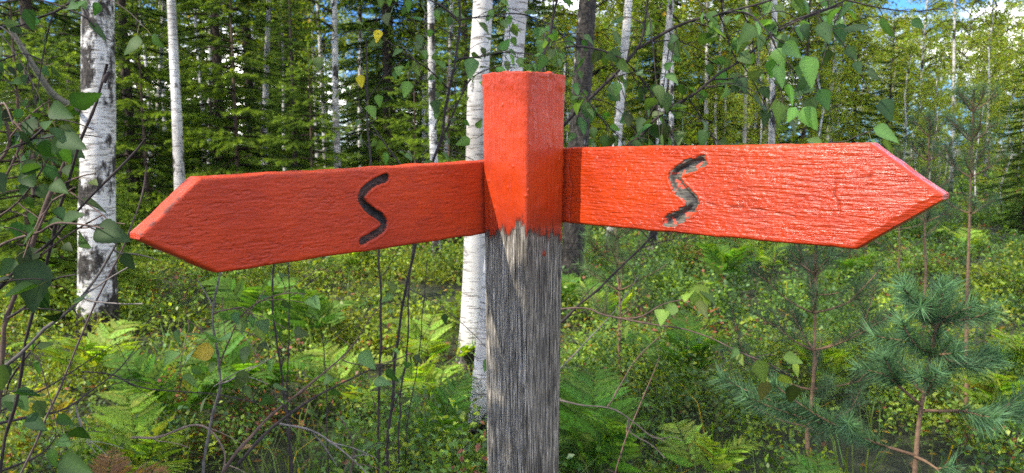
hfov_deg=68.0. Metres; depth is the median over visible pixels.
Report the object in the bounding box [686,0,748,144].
birch tree
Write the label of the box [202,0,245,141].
spruce tree
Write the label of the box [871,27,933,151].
birch tree
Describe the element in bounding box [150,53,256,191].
young spruce
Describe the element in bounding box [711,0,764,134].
birch tree
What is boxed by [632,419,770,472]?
fern
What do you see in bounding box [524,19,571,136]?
birch tree
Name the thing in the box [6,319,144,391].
fern
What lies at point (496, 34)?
birch tree
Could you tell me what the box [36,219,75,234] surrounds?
fern
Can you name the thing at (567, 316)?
bare branch
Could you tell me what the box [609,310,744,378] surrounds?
fern
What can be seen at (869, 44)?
birch tree
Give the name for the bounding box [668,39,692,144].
spruce tree
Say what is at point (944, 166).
birch tree
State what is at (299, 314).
fern
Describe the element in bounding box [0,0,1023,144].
sky
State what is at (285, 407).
bare sapling
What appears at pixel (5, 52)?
birch tree
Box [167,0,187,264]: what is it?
birch tree
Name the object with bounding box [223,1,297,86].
birch tree
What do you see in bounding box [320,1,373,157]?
birch tree
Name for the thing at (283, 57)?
birch tree
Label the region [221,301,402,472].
bare branch
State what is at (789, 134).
spruce tree
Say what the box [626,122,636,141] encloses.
birch tree
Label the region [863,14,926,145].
birch tree
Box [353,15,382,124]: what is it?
birch tree
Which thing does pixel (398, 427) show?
bare sapling
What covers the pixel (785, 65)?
birch tree
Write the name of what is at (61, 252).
young spruce
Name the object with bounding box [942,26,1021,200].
birch tree
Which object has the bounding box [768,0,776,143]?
birch tree
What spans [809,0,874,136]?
birch tree
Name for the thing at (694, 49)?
birch tree
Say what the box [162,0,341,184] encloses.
spruce tree
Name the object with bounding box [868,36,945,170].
birch tree
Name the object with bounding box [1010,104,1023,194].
birch tree
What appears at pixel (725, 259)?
fern
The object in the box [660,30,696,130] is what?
birch tree
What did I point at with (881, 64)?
birch tree
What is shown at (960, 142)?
birch tree
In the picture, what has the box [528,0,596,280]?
pine tree
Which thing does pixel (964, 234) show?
fern
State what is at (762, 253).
fern
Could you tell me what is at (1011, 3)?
birch tree
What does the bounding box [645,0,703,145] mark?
spruce tree
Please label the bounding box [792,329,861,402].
fern
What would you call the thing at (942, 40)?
birch tree
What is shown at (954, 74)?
birch tree
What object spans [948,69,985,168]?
spruce tree
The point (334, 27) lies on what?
birch tree
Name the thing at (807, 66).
birch branch
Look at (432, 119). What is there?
birch tree
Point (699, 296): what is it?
birch branch
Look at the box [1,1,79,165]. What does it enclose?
spruce tree
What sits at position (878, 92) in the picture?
spruce tree
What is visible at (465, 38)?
spruce tree
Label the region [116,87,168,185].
young spruce
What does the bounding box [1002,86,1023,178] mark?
spruce tree
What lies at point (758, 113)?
spruce tree
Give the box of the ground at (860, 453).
[0,145,1023,472]
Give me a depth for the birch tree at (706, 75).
17.62 m
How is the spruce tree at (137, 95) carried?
on the ground at (860, 453)
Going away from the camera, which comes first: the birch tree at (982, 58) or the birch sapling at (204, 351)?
the birch sapling at (204, 351)
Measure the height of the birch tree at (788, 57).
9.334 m
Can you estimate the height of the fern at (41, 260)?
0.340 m
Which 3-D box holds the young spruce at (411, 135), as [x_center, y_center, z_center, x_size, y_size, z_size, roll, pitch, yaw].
[-1.318,-1.158,10.546,2.090,2.908,1.701,-3,8,-22]
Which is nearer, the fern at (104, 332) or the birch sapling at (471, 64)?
the birch sapling at (471, 64)
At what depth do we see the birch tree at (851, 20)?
26.91 m
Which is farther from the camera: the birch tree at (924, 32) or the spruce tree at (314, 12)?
the spruce tree at (314, 12)
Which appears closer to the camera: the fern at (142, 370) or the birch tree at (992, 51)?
the fern at (142, 370)
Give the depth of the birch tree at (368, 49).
47.42 m
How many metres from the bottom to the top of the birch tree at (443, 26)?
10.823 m
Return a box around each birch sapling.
[163,268,391,472]
[300,0,596,472]
[456,0,855,146]
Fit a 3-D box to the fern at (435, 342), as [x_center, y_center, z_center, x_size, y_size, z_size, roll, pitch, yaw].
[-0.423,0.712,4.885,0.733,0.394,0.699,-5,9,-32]
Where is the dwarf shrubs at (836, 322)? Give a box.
[0,154,1023,472]
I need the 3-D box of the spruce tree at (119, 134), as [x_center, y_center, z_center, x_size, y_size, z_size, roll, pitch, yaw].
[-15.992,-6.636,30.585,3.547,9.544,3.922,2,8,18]
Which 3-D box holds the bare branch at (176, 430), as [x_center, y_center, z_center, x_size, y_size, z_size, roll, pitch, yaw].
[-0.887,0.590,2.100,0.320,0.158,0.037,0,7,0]
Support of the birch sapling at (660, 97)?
on the ground at (860, 453)
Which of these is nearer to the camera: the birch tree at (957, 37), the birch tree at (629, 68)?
the birch tree at (629, 68)
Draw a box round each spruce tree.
[0,0,153,258]
[1,0,79,175]
[1,0,139,192]
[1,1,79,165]
[42,0,229,237]
[115,0,171,180]
[115,3,151,144]
[116,0,346,231]
[132,1,238,160]
[141,3,245,169]
[152,20,190,146]
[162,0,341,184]
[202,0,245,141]
[239,3,344,170]
[240,9,331,167]
[248,0,340,172]
[255,5,331,168]
[295,0,465,167]
[297,6,356,165]
[318,0,465,165]
[318,21,344,146]
[341,4,413,163]
[397,1,451,163]
[399,0,456,156]
[418,0,497,159]
[426,0,591,159]
[436,0,491,157]
[526,0,560,69]
[549,1,571,147]
[590,1,613,144]
[608,0,702,145]
[622,0,696,144]
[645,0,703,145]
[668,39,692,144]
[675,0,767,144]
[676,0,715,144]
[731,38,783,144]
[753,24,795,140]
[766,0,843,143]
[779,57,806,143]
[823,0,883,142]
[858,7,917,161]
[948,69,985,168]
[976,33,1023,233]
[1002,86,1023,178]
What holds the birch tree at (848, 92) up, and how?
on the ground at (860, 453)
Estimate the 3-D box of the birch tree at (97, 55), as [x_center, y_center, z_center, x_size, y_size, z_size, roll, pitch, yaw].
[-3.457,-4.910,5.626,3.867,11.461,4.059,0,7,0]
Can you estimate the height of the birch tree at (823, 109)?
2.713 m
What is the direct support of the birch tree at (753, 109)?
on the ground at (860, 453)
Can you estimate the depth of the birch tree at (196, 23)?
16.11 m
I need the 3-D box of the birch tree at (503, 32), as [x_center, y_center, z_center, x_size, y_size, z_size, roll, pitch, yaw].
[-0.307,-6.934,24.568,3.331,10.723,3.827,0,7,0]
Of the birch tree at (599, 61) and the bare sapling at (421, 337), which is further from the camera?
the birch tree at (599, 61)
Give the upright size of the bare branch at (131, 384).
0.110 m
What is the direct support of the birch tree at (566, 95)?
on the ground at (860, 453)
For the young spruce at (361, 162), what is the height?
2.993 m
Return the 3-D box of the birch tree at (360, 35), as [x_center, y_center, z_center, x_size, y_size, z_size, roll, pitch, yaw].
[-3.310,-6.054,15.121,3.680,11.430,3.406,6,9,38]
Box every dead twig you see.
[0,64,110,472]
[0,138,146,288]
[4,243,156,365]
[20,166,146,472]
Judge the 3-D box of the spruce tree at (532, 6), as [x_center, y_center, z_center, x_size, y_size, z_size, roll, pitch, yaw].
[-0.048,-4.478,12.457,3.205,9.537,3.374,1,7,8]
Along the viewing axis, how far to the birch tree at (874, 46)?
19.47 m
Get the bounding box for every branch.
[0,0,164,175]
[0,327,172,452]
[0,424,100,471]
[1,340,131,411]
[75,405,123,455]
[81,371,268,409]
[131,424,244,472]
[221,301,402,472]
[237,354,421,463]
[279,423,374,472]
[329,411,380,472]
[559,336,681,457]
[560,230,689,368]
[561,280,802,402]
[608,357,659,472]
[712,11,818,135]
[736,0,945,121]
[806,123,898,154]
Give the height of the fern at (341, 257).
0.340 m
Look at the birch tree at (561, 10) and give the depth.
16.98 m
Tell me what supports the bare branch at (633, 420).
on the ground at (860, 453)
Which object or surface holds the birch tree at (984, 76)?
on the ground at (860, 453)
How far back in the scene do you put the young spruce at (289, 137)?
10.04 m
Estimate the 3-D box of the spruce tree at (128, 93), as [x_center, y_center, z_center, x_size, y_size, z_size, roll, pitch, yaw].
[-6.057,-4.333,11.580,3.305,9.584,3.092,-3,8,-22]
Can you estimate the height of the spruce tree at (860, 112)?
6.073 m
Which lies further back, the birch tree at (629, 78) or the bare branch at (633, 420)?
the birch tree at (629, 78)
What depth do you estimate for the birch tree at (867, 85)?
25.79 m
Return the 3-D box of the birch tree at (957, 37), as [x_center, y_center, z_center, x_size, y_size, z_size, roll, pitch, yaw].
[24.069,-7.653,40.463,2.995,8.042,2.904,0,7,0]
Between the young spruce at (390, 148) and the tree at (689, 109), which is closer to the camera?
the young spruce at (390, 148)
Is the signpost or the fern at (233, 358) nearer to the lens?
the signpost
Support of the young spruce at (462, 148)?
on the ground at (860, 453)
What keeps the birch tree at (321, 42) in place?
on the ground at (860, 453)
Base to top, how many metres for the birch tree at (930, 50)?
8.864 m
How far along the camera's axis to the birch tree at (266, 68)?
13.70 m
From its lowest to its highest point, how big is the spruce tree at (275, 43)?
10.989 m
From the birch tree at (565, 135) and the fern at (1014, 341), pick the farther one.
the birch tree at (565, 135)
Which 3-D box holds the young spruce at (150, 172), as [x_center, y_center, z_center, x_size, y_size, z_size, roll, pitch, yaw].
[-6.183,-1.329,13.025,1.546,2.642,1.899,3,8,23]
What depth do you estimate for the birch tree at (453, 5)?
12.69 m
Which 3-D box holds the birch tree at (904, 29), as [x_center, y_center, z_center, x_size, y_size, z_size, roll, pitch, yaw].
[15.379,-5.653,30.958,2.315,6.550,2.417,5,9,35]
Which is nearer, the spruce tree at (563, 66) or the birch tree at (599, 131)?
the birch tree at (599, 131)
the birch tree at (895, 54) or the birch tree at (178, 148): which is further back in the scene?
the birch tree at (895, 54)
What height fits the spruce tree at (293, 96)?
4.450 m
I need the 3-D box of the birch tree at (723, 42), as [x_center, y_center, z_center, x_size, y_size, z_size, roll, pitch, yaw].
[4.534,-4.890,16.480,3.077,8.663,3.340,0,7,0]
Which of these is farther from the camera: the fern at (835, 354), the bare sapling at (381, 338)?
the fern at (835, 354)
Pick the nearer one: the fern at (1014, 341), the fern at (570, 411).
the fern at (570, 411)
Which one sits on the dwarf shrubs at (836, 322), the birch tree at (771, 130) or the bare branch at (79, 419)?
the bare branch at (79, 419)
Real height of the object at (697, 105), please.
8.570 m
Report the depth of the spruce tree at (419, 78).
30.30 m
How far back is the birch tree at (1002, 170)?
13.79 m
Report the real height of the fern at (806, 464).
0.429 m
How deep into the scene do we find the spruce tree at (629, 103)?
23.47 m
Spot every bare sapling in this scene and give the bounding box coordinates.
[271,264,292,472]
[272,262,320,472]
[321,322,358,472]
[352,39,420,472]
[363,244,413,472]
[405,258,441,472]
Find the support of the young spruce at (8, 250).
on the ground at (860, 453)
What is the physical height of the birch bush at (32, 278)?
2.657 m
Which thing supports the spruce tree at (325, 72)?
on the ground at (860, 453)
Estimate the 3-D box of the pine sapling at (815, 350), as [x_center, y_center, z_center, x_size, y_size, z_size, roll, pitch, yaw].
[1.201,0.539,2.970,0.646,1.203,0.706,-4,9,-31]
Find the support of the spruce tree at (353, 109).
on the ground at (860, 453)
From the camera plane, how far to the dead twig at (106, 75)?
1.17 m
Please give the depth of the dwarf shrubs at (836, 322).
4.84 m
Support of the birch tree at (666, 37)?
on the ground at (860, 453)
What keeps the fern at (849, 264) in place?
on the ground at (860, 453)
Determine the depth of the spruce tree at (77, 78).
19.43 m
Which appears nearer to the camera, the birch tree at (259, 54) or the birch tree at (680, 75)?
the birch tree at (259, 54)
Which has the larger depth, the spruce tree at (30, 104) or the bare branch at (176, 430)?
the spruce tree at (30, 104)
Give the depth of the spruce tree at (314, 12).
30.40 m
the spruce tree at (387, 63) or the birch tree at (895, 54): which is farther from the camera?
the birch tree at (895, 54)
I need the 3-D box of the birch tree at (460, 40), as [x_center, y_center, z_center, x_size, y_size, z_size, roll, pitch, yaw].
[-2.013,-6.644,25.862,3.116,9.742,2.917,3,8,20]
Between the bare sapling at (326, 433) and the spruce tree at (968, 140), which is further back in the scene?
the spruce tree at (968, 140)
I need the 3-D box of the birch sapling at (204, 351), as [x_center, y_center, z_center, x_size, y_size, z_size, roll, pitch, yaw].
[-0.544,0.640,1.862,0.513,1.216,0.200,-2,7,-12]
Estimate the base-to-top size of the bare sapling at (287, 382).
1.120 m
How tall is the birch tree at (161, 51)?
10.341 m
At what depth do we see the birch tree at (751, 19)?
14.57 m
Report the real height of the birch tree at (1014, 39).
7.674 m
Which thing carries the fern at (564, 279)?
on the ground at (860, 453)
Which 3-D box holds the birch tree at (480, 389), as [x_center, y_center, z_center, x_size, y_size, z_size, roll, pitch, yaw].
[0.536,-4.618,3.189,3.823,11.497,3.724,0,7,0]
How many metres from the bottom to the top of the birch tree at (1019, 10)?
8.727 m
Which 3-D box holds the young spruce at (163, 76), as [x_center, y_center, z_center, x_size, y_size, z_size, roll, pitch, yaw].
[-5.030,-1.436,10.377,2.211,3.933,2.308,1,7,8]
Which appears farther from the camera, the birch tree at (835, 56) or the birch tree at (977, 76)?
the birch tree at (835, 56)
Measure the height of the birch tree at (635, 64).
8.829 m
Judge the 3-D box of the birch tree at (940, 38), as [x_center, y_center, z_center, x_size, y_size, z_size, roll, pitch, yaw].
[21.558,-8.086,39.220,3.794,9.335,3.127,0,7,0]
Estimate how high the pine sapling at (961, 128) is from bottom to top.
1.818 m
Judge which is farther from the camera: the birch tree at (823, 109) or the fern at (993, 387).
the birch tree at (823, 109)
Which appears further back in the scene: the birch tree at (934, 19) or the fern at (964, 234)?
the birch tree at (934, 19)
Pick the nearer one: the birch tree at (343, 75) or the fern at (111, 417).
the fern at (111, 417)
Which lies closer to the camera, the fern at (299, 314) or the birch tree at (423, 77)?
the fern at (299, 314)
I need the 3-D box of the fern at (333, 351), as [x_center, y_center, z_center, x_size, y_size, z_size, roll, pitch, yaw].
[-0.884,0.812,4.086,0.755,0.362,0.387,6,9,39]
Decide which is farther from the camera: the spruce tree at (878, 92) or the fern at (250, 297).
the spruce tree at (878, 92)
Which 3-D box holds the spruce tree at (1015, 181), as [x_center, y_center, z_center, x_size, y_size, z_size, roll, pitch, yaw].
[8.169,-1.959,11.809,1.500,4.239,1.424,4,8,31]
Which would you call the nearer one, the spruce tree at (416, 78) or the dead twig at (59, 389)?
the dead twig at (59, 389)
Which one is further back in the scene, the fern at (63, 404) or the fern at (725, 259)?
the fern at (725, 259)
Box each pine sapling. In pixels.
[569,225,677,397]
[705,266,1023,472]
[714,243,904,455]
[871,143,959,278]
[901,103,967,358]
[927,79,1012,441]
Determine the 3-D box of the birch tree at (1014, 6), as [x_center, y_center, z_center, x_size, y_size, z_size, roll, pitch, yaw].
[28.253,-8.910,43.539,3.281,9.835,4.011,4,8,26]
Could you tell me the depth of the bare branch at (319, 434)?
2.09 m
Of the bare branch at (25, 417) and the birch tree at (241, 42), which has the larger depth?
the birch tree at (241, 42)
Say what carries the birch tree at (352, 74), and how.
on the ground at (860, 453)
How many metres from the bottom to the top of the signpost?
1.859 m
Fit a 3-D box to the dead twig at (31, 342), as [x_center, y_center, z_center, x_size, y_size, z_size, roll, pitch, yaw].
[-0.786,0.193,1.199,0.444,0.386,0.051,0,7,-2]
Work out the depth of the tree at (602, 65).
22.69 m
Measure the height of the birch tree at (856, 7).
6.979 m
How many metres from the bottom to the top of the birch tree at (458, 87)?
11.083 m
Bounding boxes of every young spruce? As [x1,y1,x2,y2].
[0,0,148,338]
[0,9,179,317]
[115,0,223,255]
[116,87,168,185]
[116,90,173,200]
[127,0,348,215]
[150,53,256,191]
[184,122,211,169]
[247,125,276,165]
[258,39,361,169]
[341,70,406,167]
[369,108,409,165]
[372,46,463,249]
[396,25,470,267]
[450,115,465,156]
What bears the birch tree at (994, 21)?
on the ground at (860, 453)
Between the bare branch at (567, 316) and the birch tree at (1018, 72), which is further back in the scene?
the birch tree at (1018, 72)
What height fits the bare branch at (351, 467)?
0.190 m
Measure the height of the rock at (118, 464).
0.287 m
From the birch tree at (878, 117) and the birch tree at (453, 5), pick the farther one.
the birch tree at (878, 117)
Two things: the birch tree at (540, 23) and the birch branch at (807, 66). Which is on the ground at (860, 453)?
the birch tree at (540, 23)
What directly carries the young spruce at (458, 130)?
on the ground at (860, 453)
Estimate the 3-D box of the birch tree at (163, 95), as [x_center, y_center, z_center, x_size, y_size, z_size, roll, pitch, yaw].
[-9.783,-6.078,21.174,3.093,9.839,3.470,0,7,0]
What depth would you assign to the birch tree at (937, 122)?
16.89 m
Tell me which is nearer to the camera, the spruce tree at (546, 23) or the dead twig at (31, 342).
the dead twig at (31, 342)
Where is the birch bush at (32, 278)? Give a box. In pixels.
[0,92,134,472]
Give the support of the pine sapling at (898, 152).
on the ground at (860, 453)
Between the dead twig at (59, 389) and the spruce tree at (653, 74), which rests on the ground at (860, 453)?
the spruce tree at (653, 74)
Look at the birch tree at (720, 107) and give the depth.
15.69 m
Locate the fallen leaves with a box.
[6,229,1023,472]
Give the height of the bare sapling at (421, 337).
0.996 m
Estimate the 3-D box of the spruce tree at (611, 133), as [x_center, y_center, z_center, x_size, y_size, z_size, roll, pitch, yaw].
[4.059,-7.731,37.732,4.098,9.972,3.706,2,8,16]
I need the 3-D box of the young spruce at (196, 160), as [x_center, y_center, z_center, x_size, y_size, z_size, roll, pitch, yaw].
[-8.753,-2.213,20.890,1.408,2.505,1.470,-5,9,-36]
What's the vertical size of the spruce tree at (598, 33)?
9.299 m
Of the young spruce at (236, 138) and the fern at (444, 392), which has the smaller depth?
the fern at (444, 392)
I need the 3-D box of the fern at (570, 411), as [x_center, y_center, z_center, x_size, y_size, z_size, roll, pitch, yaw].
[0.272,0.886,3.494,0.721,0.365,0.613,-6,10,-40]
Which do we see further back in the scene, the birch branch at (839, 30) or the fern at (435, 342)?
the fern at (435, 342)
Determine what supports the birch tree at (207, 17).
on the ground at (860, 453)
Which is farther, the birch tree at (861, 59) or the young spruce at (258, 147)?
the birch tree at (861, 59)
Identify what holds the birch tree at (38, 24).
on the ground at (860, 453)
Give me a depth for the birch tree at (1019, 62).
33.76 m
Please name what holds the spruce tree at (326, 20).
on the ground at (860, 453)
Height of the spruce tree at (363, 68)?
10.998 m
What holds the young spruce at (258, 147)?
on the ground at (860, 453)
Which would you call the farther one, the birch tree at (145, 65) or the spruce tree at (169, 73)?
the spruce tree at (169, 73)
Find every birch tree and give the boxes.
[0,0,21,157]
[2,1,74,79]
[8,0,119,339]
[115,0,167,177]
[116,0,189,91]
[131,0,193,164]
[154,0,164,199]
[155,0,230,163]
[157,0,228,169]
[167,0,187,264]
[177,0,231,61]
[223,0,314,164]
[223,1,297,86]
[225,0,306,103]
[228,2,284,98]
[233,0,315,170]
[272,0,369,168]
[277,0,357,167]
[279,0,346,165]
[308,0,363,166]
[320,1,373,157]
[325,0,374,152]
[328,13,371,152]
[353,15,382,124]
[374,1,423,151]
[383,0,457,162]
[386,0,472,155]
[412,3,456,157]
[427,0,440,264]
[434,0,472,155]
[436,1,470,123]
[456,0,492,373]
[456,0,505,72]
[464,0,527,455]
[489,0,612,139]
[489,3,501,72]
[491,1,576,108]
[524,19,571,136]
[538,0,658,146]
[546,37,606,147]
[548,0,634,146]
[549,44,600,147]
[569,13,610,145]
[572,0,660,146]
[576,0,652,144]
[594,116,609,146]
[599,17,639,128]
[604,0,631,260]
[604,11,651,145]
[605,0,660,130]
[614,5,660,141]
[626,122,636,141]
[628,1,683,136]
[632,0,702,237]
[647,0,673,249]
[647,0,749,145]
[660,0,788,144]
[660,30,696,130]
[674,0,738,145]
[679,1,695,133]
[680,0,743,144]
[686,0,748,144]
[688,0,781,144]
[705,82,743,144]
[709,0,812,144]
[709,0,827,144]
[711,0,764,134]
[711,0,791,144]
[721,46,788,144]
[728,0,806,141]
[730,0,810,142]
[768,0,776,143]
[780,51,858,143]
[784,2,829,141]
[787,0,882,139]
[787,0,900,142]
[794,0,876,143]
[800,0,908,142]
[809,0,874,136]
[811,39,872,142]
[831,8,881,138]
[833,2,898,139]
[845,0,893,141]
[851,82,881,142]
[860,18,921,145]
[862,85,894,145]
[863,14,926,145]
[866,8,925,146]
[867,15,913,124]
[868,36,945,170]
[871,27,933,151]
[875,0,987,170]
[879,16,926,140]
[894,18,943,163]
[898,0,961,150]
[902,0,968,147]
[909,64,963,185]
[910,90,956,182]
[912,6,980,176]
[925,0,1023,196]
[930,17,986,174]
[936,108,962,179]
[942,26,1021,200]
[944,0,1023,190]
[944,15,987,156]
[958,8,1008,152]
[962,7,1023,131]
[963,0,1023,150]
[965,13,1023,162]
[968,13,1023,155]
[968,70,1013,172]
[973,0,1023,157]
[975,78,1023,224]
[992,21,1023,158]
[1008,16,1023,130]
[1009,24,1023,129]
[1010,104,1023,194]
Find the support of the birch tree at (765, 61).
on the ground at (860, 453)
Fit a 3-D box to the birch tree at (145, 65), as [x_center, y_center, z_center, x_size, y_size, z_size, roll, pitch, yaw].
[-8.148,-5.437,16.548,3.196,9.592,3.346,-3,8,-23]
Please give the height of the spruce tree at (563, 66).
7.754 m
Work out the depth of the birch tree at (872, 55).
34.13 m
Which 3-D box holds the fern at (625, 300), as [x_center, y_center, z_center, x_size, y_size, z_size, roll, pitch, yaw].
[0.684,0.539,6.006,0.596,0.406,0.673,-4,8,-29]
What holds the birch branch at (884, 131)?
attached to the birch sapling at (660, 97)
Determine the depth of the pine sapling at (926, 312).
1.77 m
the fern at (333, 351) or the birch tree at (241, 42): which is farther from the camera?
the birch tree at (241, 42)
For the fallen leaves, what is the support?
on the ground at (860, 453)
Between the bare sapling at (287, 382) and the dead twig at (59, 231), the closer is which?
the dead twig at (59, 231)
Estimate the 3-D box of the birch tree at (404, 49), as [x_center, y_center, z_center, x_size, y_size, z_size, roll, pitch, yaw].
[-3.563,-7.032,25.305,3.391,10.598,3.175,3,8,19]
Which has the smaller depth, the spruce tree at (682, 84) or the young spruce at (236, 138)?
the young spruce at (236, 138)
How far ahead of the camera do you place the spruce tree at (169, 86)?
34.88 m
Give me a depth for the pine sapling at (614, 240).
4.23 m
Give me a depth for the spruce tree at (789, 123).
77.53 m
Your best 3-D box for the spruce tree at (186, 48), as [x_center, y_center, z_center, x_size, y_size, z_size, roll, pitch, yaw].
[-9.970,-6.077,23.941,4.269,10.390,3.862,2,8,16]
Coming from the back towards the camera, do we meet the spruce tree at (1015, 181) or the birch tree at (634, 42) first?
the birch tree at (634, 42)
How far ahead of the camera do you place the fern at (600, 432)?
3.06 m
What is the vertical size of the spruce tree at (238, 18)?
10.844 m
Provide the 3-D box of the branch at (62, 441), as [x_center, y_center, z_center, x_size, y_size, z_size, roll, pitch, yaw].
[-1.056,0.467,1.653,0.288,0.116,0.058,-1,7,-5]
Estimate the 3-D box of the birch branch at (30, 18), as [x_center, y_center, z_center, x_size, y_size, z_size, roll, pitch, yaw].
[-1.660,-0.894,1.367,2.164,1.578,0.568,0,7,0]
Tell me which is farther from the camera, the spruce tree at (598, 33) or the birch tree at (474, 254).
the spruce tree at (598, 33)
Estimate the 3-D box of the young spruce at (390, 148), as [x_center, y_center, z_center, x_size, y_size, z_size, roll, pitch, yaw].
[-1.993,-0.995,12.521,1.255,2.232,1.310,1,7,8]
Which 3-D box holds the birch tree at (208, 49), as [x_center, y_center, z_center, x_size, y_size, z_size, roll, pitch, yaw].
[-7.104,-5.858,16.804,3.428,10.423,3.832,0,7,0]
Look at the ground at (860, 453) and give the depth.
4.33 m
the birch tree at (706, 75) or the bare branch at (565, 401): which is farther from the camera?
the birch tree at (706, 75)
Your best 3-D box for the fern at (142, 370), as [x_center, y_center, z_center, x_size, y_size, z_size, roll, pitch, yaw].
[-1.556,0.793,3.675,0.732,0.476,0.521,-4,8,-29]
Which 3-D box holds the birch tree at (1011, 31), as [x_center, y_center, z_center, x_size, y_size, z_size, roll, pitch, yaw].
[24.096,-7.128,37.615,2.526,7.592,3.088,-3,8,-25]
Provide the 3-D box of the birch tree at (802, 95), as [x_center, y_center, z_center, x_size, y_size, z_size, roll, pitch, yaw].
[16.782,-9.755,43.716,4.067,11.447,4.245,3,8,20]
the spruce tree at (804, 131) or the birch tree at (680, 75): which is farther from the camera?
the birch tree at (680, 75)
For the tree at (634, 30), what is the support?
on the ground at (860, 453)
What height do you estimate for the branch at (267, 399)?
0.224 m
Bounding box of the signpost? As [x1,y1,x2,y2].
[130,71,948,472]
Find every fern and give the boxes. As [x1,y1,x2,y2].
[0,386,103,451]
[2,255,67,275]
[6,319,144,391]
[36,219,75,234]
[60,388,189,472]
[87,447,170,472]
[102,349,253,450]
[168,319,324,417]
[196,274,300,327]
[245,288,360,351]
[302,344,405,422]
[332,250,373,272]
[374,349,464,399]
[376,313,475,367]
[403,375,486,464]
[559,365,659,472]
[559,379,664,472]
[561,272,620,320]
[562,280,649,331]
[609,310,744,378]
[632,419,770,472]
[691,243,774,285]
[735,240,788,274]
[773,447,840,472]
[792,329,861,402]
[822,251,886,280]
[930,226,989,244]
[948,366,1023,454]
[955,328,1023,380]
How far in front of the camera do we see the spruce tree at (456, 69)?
29.00 m
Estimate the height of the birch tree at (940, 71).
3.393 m
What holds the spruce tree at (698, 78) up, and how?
on the ground at (860, 453)
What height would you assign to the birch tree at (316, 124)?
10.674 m
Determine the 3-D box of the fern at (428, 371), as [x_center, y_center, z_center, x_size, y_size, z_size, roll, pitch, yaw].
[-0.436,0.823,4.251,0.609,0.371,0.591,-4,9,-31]
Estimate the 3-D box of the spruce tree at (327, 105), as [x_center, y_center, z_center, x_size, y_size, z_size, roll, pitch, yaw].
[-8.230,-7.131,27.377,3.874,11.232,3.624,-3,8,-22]
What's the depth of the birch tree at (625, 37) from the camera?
8.78 m
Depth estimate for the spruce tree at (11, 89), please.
21.54 m
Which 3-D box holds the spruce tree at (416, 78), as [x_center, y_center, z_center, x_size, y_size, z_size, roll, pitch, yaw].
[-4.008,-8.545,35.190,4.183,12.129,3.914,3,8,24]
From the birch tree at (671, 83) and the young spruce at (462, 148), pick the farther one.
the young spruce at (462, 148)
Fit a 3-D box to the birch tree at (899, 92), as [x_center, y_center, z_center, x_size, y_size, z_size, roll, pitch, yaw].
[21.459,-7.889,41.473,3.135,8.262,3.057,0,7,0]
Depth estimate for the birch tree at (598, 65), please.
34.64 m
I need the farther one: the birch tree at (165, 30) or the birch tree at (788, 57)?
the birch tree at (165, 30)
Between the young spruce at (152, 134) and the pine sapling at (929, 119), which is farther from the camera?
the young spruce at (152, 134)

